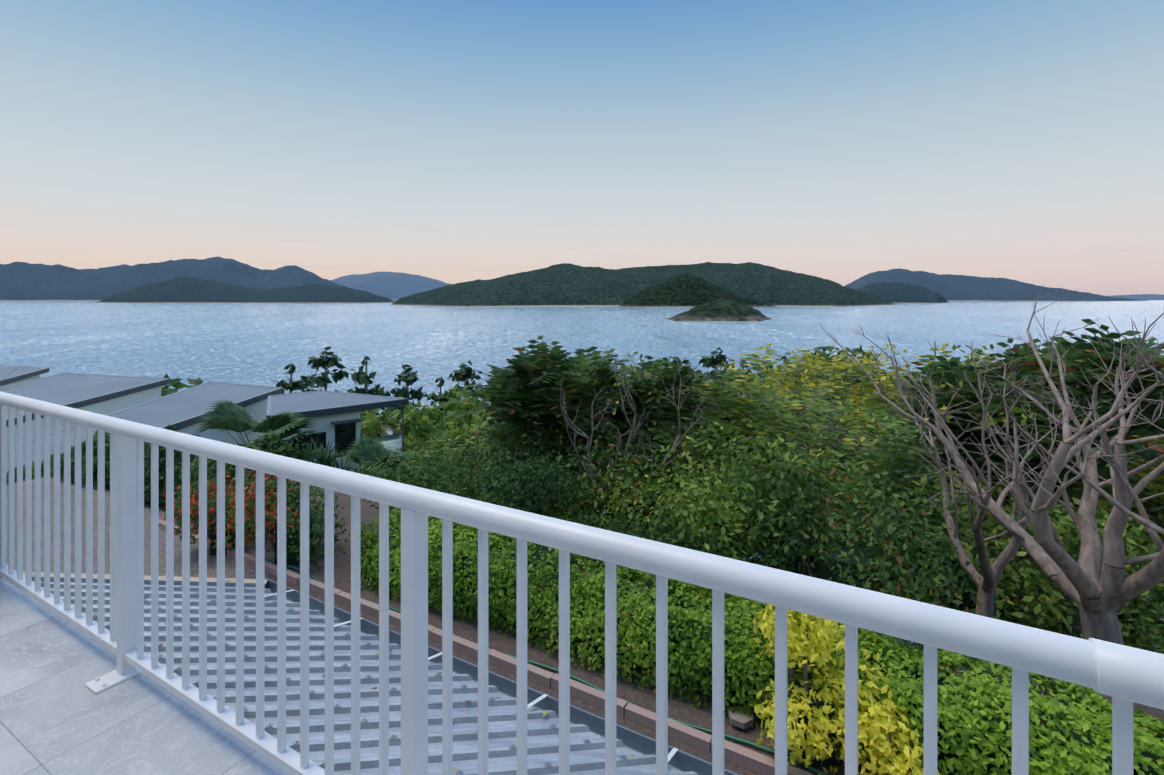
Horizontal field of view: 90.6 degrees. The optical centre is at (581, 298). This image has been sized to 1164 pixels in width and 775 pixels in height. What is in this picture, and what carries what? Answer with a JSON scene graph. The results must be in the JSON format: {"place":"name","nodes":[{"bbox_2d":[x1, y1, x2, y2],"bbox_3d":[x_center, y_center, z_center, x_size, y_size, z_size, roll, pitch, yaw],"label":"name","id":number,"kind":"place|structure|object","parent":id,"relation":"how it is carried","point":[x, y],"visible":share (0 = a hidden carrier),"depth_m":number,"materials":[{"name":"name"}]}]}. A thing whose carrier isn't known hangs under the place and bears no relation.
{"place":"outdoors","nodes":[
{"label":"outdoors","id":0,"kind":"place"},
{"bbox_2d":[6,477,274,578],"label":"driveway","id":1,"kind":"structure","parent":0,"point":[230,569],"depth_m":6.66,"materials":[{"name":"grey concrete"}]},
{"bbox_2d":[0,256,341,301],"bbox_3d":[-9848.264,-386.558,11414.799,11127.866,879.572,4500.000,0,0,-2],"label":"mountain","id":2,"kind":"structure","parent":0,"point":[23,282],"depth_m":10007.35,"materials":[{"name":"blue"}]},
{"bbox_2d":[98,276,394,302],"bbox_3d":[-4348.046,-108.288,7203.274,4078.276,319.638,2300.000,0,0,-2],"label":"island","id":3,"kind":"structure","parent":0,"point":[183,289],"depth_m":6423.77,"materials":[{"name":"green plant"}]},
{"bbox_2d":[330,271,450,300],"bbox_3d":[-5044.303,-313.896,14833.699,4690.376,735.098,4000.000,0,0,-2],"label":"mountain","id":4,"kind":"structure","parent":0,"point":[394,286],"depth_m":13527.46,"materials":[{"name":"blue"}]},
{"bbox_2d":[0,300,1163,423],"bbox_3d":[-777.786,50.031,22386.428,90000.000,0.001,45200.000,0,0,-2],"label":"sea water","id":5,"kind":"structure","parent":0,"point":[261,344],"depth_m":820.50,"materials":[{"name":"blue liquid"}]},
{"bbox_2d":[665,299,772,321],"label":"islet","id":6,"kind":"object","parent":5,"relation":"in","point":[721,310],"visible":0.88,"depth_m":1293.14,"materials":[{"name":"green plant"}]},
{"bbox_2d":[0,0,1163,295],"label":"sky","id":7,"kind":"structure","parent":0,"point":[842,142],"materials":[{"name":"blue"}]},
{"bbox_2d":[391,262,899,306],"bbox_3d":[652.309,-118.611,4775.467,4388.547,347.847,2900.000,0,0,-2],"label":"island","id":8,"kind":"object","parent":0,"point":[565,285],"visible":0.92,"depth_m":3652.85,"materials":[{"name":"green plant"}]},
{"bbox_2d":[619,272,776,306],"bbox_3d":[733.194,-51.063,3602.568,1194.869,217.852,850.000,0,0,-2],"label":"island hill","id":9,"kind":"structure","parent":0,"point":[685,289],"depth_m":3290.31,"materials":[{"name":"green plant"}]},
{"bbox_2d":[856,282,949,302],"bbox_3d":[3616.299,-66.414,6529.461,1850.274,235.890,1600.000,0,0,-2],"label":"island","id":10,"kind":"structure","parent":0,"point":[895,292],"depth_m":5956.57,"materials":[{"name":"green"}]},
{"bbox_2d":[844,268,1147,300],"bbox_3d":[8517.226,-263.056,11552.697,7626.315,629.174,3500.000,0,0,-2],"label":"island","id":11,"kind":"structure","parent":0,"point":[948,287],"depth_m":10296.33,"materials":[{"name":"blue"}]},
{"bbox_2d":[1107,294,1163,299],"bbox_3d":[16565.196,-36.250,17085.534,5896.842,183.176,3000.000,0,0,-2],"label":"island","id":12,"kind":"structure","parent":0,"point":[1147,296],"depth_m":16062.27,"materials":[{"name":"blue"}]},
{"bbox_3d":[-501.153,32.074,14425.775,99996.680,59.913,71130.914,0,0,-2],"label":"hillside ground","id":13,"kind":"structure","parent":0,"visible":0},
{"bbox_2d":[0,365,48,386],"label":"villa","id":14,"kind":"object","parent":13,"relation":"on","point":[21,374],"visible":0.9,"depth_m":43.02,"materials":[{"name":"grey"}]},
{"bbox_2d":[0,359,54,392],"bbox_3d":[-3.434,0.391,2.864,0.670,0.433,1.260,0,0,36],"label":"roof","id":15,"kind":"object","parent":14,"relation":"attached to","point":[18,385],"visible":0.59,"depth_m":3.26,"materials":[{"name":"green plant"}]},
{"bbox_2d":[0,373,169,446],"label":"villa","id":16,"kind":"object","parent":13,"relation":"on","point":[102,394],"visible":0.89,"depth_m":35.20,"materials":[{"name":"grey metal"}]},
{"bbox_2d":[6,381,282,472],"bbox_3d":[-19.805,10.519,28.026,5.646,10.024,21.892,0,0,-12],"label":"villa","id":17,"kind":"object","parent":13,"relation":"on","point":[181,411],"visible":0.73,"depth_m":29.74,"materials":[{"name":"grey metal"}]},
{"bbox_2d":[6,424,313,536],"bbox_3d":[-8.010,3.310,9.432,9.841,3.140,1.374,0,0,27],"label":"tall hedge","id":18,"kind":"object","parent":13,"relation":"on","point":[261,443],"visible":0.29,"depth_m":7.82,"materials":[{"name":"green plant"}]},
{"bbox_2d":[144,373,365,427],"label":"tree","id":19,"kind":"object","parent":13,"relation":"on","point":[176,383],"depth_m":48.35,"materials":[{"name":"green plant"}]},
{"bbox_2d":[194,399,338,462],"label":"fan palm","id":20,"kind":"object","parent":13,"relation":"on","point":[226,416],"visible":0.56,"depth_m":23.32,"materials":[{"name":"green plant"}]},
{"bbox_2d":[270,363,316,393],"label":"hoop pine","id":21,"kind":"object","parent":13,"relation":"on","point":[291,386],"visible":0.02,"depth_m":82.02,"materials":[{"name":"green plant"}]},
{"bbox_2d":[295,346,348,392],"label":"hoop pine","id":22,"kind":"object","parent":13,"relation":"on","point":[326,362],"visible":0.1,"depth_m":76.57,"materials":[{"name":"green plant"}]},
{"bbox_2d":[293,435,373,473],"bbox_3d":[-9.588,8.884,22.412,3.854,7.243,3.712,0,0,43],"label":"pandanus","id":23,"kind":"object","parent":13,"relation":"on","point":[324,460],"visible":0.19,"depth_m":22.38,"materials":[{"name":"green plant"}]},
{"bbox_2d":[265,390,408,472],"bbox_3d":[-14.062,10.519,31.570,7.070,10.024,6.545,0,0,-40],"label":"villa","id":24,"kind":"object","parent":13,"relation":"on","point":[335,415],"visible":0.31,"depth_m":29.93,"materials":[{"name":"painted plaster wall"},{"name":"grey metal roofing"},{"name":"glass"}]},
{"bbox_2d":[347,355,391,437],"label":"tree","id":25,"kind":"object","parent":13,"relation":"on","point":[360,377],"depth_m":74.21,"materials":[{"name":"green plant"}]},
{"bbox_2d":[338,435,422,477],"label":"fan palm","id":26,"kind":"object","parent":13,"relation":"on","point":[364,448],"visible":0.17,"depth_m":27.02,"materials":[{"name":"green plant"}]},
{"bbox_2d":[384,364,427,417],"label":"hoop pine","id":27,"kind":"object","parent":13,"relation":"on","point":[409,378],"visible":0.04,"depth_m":70.81,"materials":[{"name":"green plant"}]},
{"bbox_2d":[320,382,497,474],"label":"tree","id":28,"kind":"object","parent":13,"relation":"on","point":[424,419],"visible":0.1,"depth_m":39.10,"materials":[{"name":"green plant"}]},
{"bbox_2d":[354,431,490,493],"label":"bush","id":29,"kind":"object","parent":13,"relation":"on","point":[432,451],"visible":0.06,"depth_m":22.10,"materials":[{"name":"green plant"}]},
{"bbox_2d":[423,377,460,424],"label":"hoop pine","id":30,"kind":"object","parent":13,"relation":"on","point":[434,397],"visible":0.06,"depth_m":78.47,"materials":[{"name":"green plant"}]},
{"bbox_2d":[404,415,500,494],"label":"bush","id":31,"kind":"object","parent":13,"relation":"on","point":[452,434],"visible":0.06,"depth_m":33.72,"materials":[{"name":"green plant"}]},
{"bbox_2d":[448,360,482,431],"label":"hoop pine","id":32,"kind":"object","parent":13,"relation":"on","point":[463,373],"visible":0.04,"depth_m":69.25,"materials":[{"name":"green plant"}]},
{"bbox_2d":[382,477,588,520],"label":"bright hedge","id":33,"kind":"object","parent":13,"relation":"on","point":[568,519],"depth_m":7.89,"materials":[{"name":"green plant"}]},
{"bbox_2d":[476,377,500,433],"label":"hoop pine","id":34,"kind":"object","parent":13,"relation":"on","point":[485,400],"depth_m":81.45,"materials":[{"name":"green plant"}]},
{"bbox_2d":[441,422,601,517],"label":"bank shrub","id":35,"kind":"object","parent":13,"relation":"on","point":[476,454],"visible":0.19,"depth_m":9.05,"materials":[{"name":"green plant"}]},
{"bbox_2d":[473,401,659,482],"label":"bush","id":36,"kind":"object","parent":13,"relation":"on","point":[622,427],"visible":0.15,"depth_m":13.18,"materials":[{"name":"green plant"}]},
{"bbox_2d":[447,336,717,488],"bbox_3d":[-0.053,2.978,9.631,4.204,4.794,3.284,0,0,-5],"label":"canopy tree","id":37,"kind":"object","parent":13,"relation":"on","point":[521,390],"visible":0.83,"depth_m":8.86,"materials":[{"name":"green plant"}]},
{"bbox_2d":[498,426,669,535],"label":"bank shrub","id":38,"kind":"object","parent":13,"relation":"on","point":[585,501],"visible":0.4,"depth_m":7.69,"materials":[{"name":"green plant"}]},
{"bbox_2d":[475,356,713,489],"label":"canopy tree","id":39,"kind":"object","parent":13,"relation":"on","point":[633,369],"depth_m":27.70,"materials":[{"name":"green plant"}]},
{"bbox_2d":[551,448,678,528],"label":"bank shrub","id":40,"kind":"object","parent":13,"relation":"on","point":[601,468],"depth_m":9.66,"materials":[{"name":"green plant"}]},
{"bbox_2d":[558,397,711,501],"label":"bush","id":41,"kind":"object","parent":13,"relation":"on","point":[656,442],"visible":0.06,"depth_m":19.76,"materials":[{"name":"green plant"}]},
{"bbox_2d":[556,348,726,511],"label":"bare tree","id":42,"kind":"object","parent":13,"relation":"on","point":[630,438],"visible":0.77,"depth_m":7.77,"materials":[{"name":"brown plant"}]},
{"bbox_2d":[580,454,713,541],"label":"bush","id":43,"kind":"object","parent":13,"relation":"on","point":[632,490],"visible":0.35,"depth_m":7.33,"materials":[{"name":"green plant"}]},
{"bbox_2d":[563,435,735,538],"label":"bank shrub","id":44,"kind":"object","parent":13,"relation":"on","point":[607,466],"visible":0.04,"depth_m":7.74,"materials":[{"name":"green plant"}]},
{"bbox_2d":[150,486,1163,774],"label":"garden bed soil","id":45,"kind":"structure","parent":13,"relation":"on","point":[740,758],"depth_m":4.37,"materials":[{"name":"soil"}]},
{"bbox_2d":[159,470,276,556],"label":"red flower shrub","id":46,"kind":"object","parent":45,"relation":"on","point":[230,538],"visible":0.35,"depth_m":6.37,"materials":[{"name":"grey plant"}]},
{"bbox_2d":[207,473,350,572],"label":"red flower shrub","id":47,"kind":"object","parent":45,"relation":"on","point":[292,538],"visible":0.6,"depth_m":6.14,"materials":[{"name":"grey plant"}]},
{"bbox_2d":[370,456,454,534],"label":"red flower shrub","id":48,"kind":"object","parent":45,"relation":"on","point":[407,476],"visible":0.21,"depth_m":6.69,"materials":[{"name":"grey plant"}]},
{"bbox_2d":[364,446,488,524],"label":"bank shrub","id":49,"kind":"object","parent":45,"relation":"on","point":[413,467],"visible":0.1,"depth_m":7.09,"materials":[{"name":"green plant"}]},
{"bbox_2d":[389,438,543,541],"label":"bank shrub","id":50,"kind":"object","parent":45,"relation":"on","point":[475,480],"visible":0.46,"depth_m":6.82,"materials":[{"name":"green plant"}]},
{"bbox_2d":[464,447,589,550],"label":"bank shrub","id":51,"kind":"object","parent":45,"relation":"on","point":[533,506],"visible":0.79,"depth_m":6.61,"materials":[{"name":"green plant"}]},
{"bbox_2d":[265,559,827,774],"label":"curb","id":52,"kind":"structure","parent":45,"relation":"on","point":[684,723],"depth_m":3.83,"materials":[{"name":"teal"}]},
{"bbox_2d":[562,508,649,571],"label":"bank shrub","id":53,"kind":"object","parent":45,"relation":"on","point":[612,529],"visible":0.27,"depth_m":6.36,"materials":[{"name":"green plant"}]},
{"bbox_2d":[636,496,748,600],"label":"bank shrub","id":54,"kind":"object","parent":45,"relation":"on","point":[699,542],"visible":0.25,"depth_m":5.44,"materials":[{"name":"green plant"}]},
{"bbox_2d":[616,418,818,589],"bbox_3d":[1.421,2.377,6.163,2.216,2.196,2.341,0,0,45],"label":"bank shrub","id":55,"kind":"object","parent":45,"relation":"on","point":[725,516],"visible":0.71,"depth_m":5.72,"materials":[{"name":"green plant"}]},
{"bbox_2d":[679,539,794,617],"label":"bank shrub","id":56,"kind":"object","parent":45,"relation":"on","point":[750,558],"visible":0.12,"depth_m":5.31,"materials":[{"name":"green plant"}]},
{"bbox_2d":[349,508,1163,774],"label":"hedge","id":57,"kind":"object","parent":45,"relation":"on","point":[974,725],"visible":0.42,"depth_m":3.98,"materials":[{"name":"green plant"}]},
{"bbox_2d":[728,705,794,754],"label":"garden rocks","id":58,"kind":"object","parent":45,"relation":"on","point":[742,720],"visible":0.42,"depth_m":3.81,"materials":[{"name":"stone"}]},
{"bbox_2d":[711,428,938,597],"bbox_3d":[2.426,2.481,5.963,2.331,2.186,2.206,0,0,-24],"label":"bank shrub","id":59,"kind":"object","parent":45,"relation":"on","point":[816,498],"visible":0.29,"depth_m":5.91,"materials":[{"name":"green plant"}]},
{"bbox_2d":[750,604,915,774],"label":"yellow shrub","id":60,"kind":"object","parent":45,"relation":"on","point":[815,723],"visible":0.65,"depth_m":3.48,"materials":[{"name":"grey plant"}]},
{"bbox_2d":[734,448,981,650],"bbox_3d":[2.415,2.373,5.240,1.993,1.768,2.217,0,0,32],"label":"bank shrub","id":61,"kind":"object","parent":45,"relation":"on","point":[832,561],"visible":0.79,"depth_m":5.11,"materials":[{"name":"green plant"}]},
{"bbox_2d":[832,581,923,667],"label":"bank shrub","id":62,"kind":"object","parent":45,"relation":"on","point":[912,646],"visible":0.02,"depth_m":4.30,"materials":[{"name":"green plant"}]},
{"bbox_2d":[858,695,939,774],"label":"yellow shrub","id":63,"kind":"object","parent":45,"relation":"on","point":[906,762],"visible":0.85,"depth_m":3.19,"materials":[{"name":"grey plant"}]},
{"bbox_2d":[636,360,694,474],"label":"canopy tree","id":64,"kind":"object","parent":13,"relation":"on","point":[681,369],"depth_m":33.64,"materials":[{"name":"green plant"}]},
{"bbox_2d":[597,434,787,557],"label":"bank shrub","id":65,"kind":"object","parent":13,"relation":"on","point":[646,509],"visible":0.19,"depth_m":7.32,"materials":[{"name":"green plant"}]},
{"bbox_2d":[699,347,735,383],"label":"hoop pine","id":66,"kind":"object","parent":13,"relation":"on","point":[711,361],"visible":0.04,"depth_m":74.36,"materials":[{"name":"green plant"}]},
{"bbox_2d":[739,358,753,377],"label":"tree","id":67,"kind":"object","parent":13,"relation":"on","point":[744,365],"depth_m":84.48,"materials":[{"name":"green plant"}]},
{"bbox_2d":[657,356,864,548],"bbox_3d":[2.752,3.419,9.566,2.436,4.892,3.396,0,0,-37],"label":"tree","id":68,"kind":"object","parent":13,"relation":"on","point":[808,423],"visible":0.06,"depth_m":8.86,"materials":[{"name":"plant"}]},
{"bbox_2d":[754,362,771,377],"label":"tree","id":69,"kind":"object","parent":13,"relation":"on","point":[759,375],"depth_m":66.37,"materials":[{"name":"green plant"}]},
{"bbox_2d":[779,355,797,379],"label":"tree","id":70,"kind":"object","parent":13,"relation":"on","point":[784,357],"depth_m":80.81,"materials":[{"name":"green plant"}]},
{"bbox_2d":[631,362,965,542],"bbox_3d":[2.872,2.990,8.194,4.701,4.029,4.202,0,0,-18],"label":"canopy tree","id":71,"kind":"object","parent":13,"relation":"on","point":[741,412],"visible":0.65,"depth_m":7.94,"materials":[{"name":"green plant"}]},
{"bbox_2d":[689,342,920,511],"bbox_3d":[5.846,5.032,14.961,7.056,7.620,7.650,0,0,19],"label":"canopy tree","id":72,"kind":"object","parent":13,"relation":"on","point":[822,367],"visible":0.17,"depth_m":14.79,"materials":[{"name":"green plant"}]},
{"bbox_2d":[672,374,939,573],"bbox_3d":[9.859,10.668,26.760,12.931,14.026,12.232,0,0,3],"label":"canopy tree","id":73,"kind":"object","parent":13,"relation":"on","point":[743,382],"depth_m":28.58,"materials":[{"name":"green plant"}]},
{"bbox_2d":[725,381,904,537],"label":"canopy tree","id":74,"kind":"object","parent":13,"relation":"on","point":[841,458],"depth_m":18.45,"materials":[{"name":"green plant"}]},
{"bbox_2d":[812,346,832,362],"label":"tree","id":75,"kind":"object","parent":13,"relation":"on","point":[824,349],"depth_m":73.23,"materials":[{"name":"green plant"}]},
{"bbox_2d":[702,467,958,591],"bbox_3d":[3.135,3.566,8.165,3.257,2.447,2.361,0,0,12],"label":"bush","id":76,"kind":"object","parent":13,"relation":"on","point":[869,530],"depth_m":7.52,"materials":[{"name":"green plant"}]},
{"bbox_2d":[767,466,1044,608],"bbox_3d":[4.216,3.606,7.382,3.590,2.698,2.602,0,0,-16],"label":"bush","id":77,"kind":"object","parent":13,"relation":"on","point":[937,519],"visible":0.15,"depth_m":6.88,"materials":[{"name":"green plant"}]},
{"bbox_2d":[767,344,1081,591],"bbox_3d":[10.936,6.420,19.373,10.074,9.498,6.922,0,0,42],"label":"canopy tree","id":78,"kind":"object","parent":13,"relation":"on","point":[830,349],"visible":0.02,"depth_m":20.83,"materials":[{"name":"green plant"}]},
{"bbox_2d":[883,341,1075,617],"bbox_3d":[3.800,2.322,5.563,1.634,3.904,2.788,0,0,30],"label":"bare tree","id":79,"kind":"object","parent":13,"relation":"on","point":[987,585],"visible":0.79,"depth_m":5.74,"materials":[{"name":"brown plant"}]},
{"bbox_2d":[914,364,1056,630],"bbox_3d":[26.198,13.822,32.991,17.149,19.664,18.129,0,0,42],"label":"bush","id":80,"kind":"object","parent":13,"relation":"on","point":[1051,628],"depth_m":28.40,"materials":[{"name":"green plant"}]},
{"bbox_2d":[892,511,1081,637],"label":"bank shrub","id":81,"kind":"object","parent":13,"relation":"on","point":[965,606],"visible":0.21,"depth_m":6.54,"materials":[{"name":"green plant"}]},
{"bbox_2d":[821,284,1163,644],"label":"bare tree","id":82,"kind":"object","parent":13,"relation":"on","point":[1106,596],"visible":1,"depth_m":4.34,"materials":[{"name":"brown plant"}]},
{"bbox_2d":[861,343,1160,623],"bbox_3d":[13.609,7.441,19.395,8.830,11.704,9.574,0,0,34],"label":"canopy tree","id":83,"kind":"object","parent":13,"relation":"on","point":[946,352],"visible":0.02,"depth_m":20.64,"materials":[{"name":"green plant"}]},
{"bbox_2d":[858,449,1163,652],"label":"bush","id":84,"kind":"object","parent":13,"relation":"on","point":[1127,616],"depth_m":17.32,"materials":[{"name":"green plant"}]},
{"bbox_2d":[861,356,1163,635],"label":"canopy tree","id":85,"kind":"object","parent":13,"relation":"on","point":[1156,506],"visible":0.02,"depth_m":10.40,"materials":[{"name":"green plant"}]},
{"bbox_2d":[1002,342,1030,358],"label":"tree","id":86,"kind":"object","parent":13,"relation":"on","point":[1022,348],"depth_m":67.91,"materials":[{"name":"green plant"}]},
{"bbox_2d":[871,319,1163,606],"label":"canopy tree","id":87,"kind":"object","parent":13,"relation":"on","point":[1081,353],"visible":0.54,"depth_m":8.78,"materials":[{"name":"green plant"}]},
{"bbox_2d":[897,392,1137,643],"bbox_3d":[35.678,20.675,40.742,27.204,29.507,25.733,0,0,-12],"label":"bush","id":88,"kind":"object","parent":13,"relation":"on","point":[1055,629],"depth_m":34.34,"materials":[{"name":"green plant"}]},
{"bbox_2d":[939,471,1163,652],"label":"bush","id":89,"kind":"object","parent":13,"relation":"on","point":[1071,540],"visible":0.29,"depth_m":6.35,"materials":[{"name":"green plant"}]},
{"bbox_2d":[992,432,1163,651],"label":"bush","id":90,"kind":"object","parent":13,"relation":"on","point":[1155,514],"visible":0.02,"depth_m":11.72,"materials":[{"name":"green plant"}]},
{"bbox_2d":[1011,537,1161,642],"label":"bush","id":91,"kind":"object","parent":13,"relation":"on","point":[1132,640],"depth_m":26.00,"materials":[{"name":"green plant"}]},
{"bbox_2d":[1120,607,1137,643],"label":"bush","id":92,"kind":"object","parent":13,"relation":"on","point":[1130,639],"depth_m":18.64,"materials":[{"name":"green plant"}]},
{"bbox_2d":[1118,551,1163,653],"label":"bank shrub","id":93,"kind":"object","parent":13,"relation":"on","point":[1160,600],"visible":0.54,"depth_m":5.41,"materials":[{"name":"green plant"}]},
{"bbox_2d":[1142,604,1163,651],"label":"bank shrub","id":94,"kind":"object","parent":13,"relation":"on","point":[1159,611],"visible":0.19,"depth_m":6.28,"materials":[{"name":"green plant"}]},
{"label":"building base wall","id":95,"kind":"object","parent":13,"relation":"on","visible":0},
{"bbox_2d":[0,578,290,774],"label":"balcony floor","id":96,"kind":"structure","parent":95,"relation":"on","point":[57,717],"depth_m":2.10,"materials":[{"name":"grey tile"}]},
{"bbox_2d":[0,391,1163,774],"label":"balcony railing","id":97,"kind":"object","parent":96,"relation":"on","point":[1124,677],"visible":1,"depth_m":1.52,"materials":[{"name":"white metal"}]},
{"bbox_2d":[2,572,738,774],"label":"metal roof","id":98,"kind":"structure","parent":95,"relation":"attached to","point":[587,743],"depth_m":3.65,"materials":[{"name":"silver metal"}]},
{"bbox_2d":[144,596,633,771],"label":"fallen leaves on roof","id":99,"kind":"object","parent":98,"relation":"on","point":[544,714],"visible":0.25,"depth_m":3.69,"materials":[{"name":"brown plant"}]}
]}

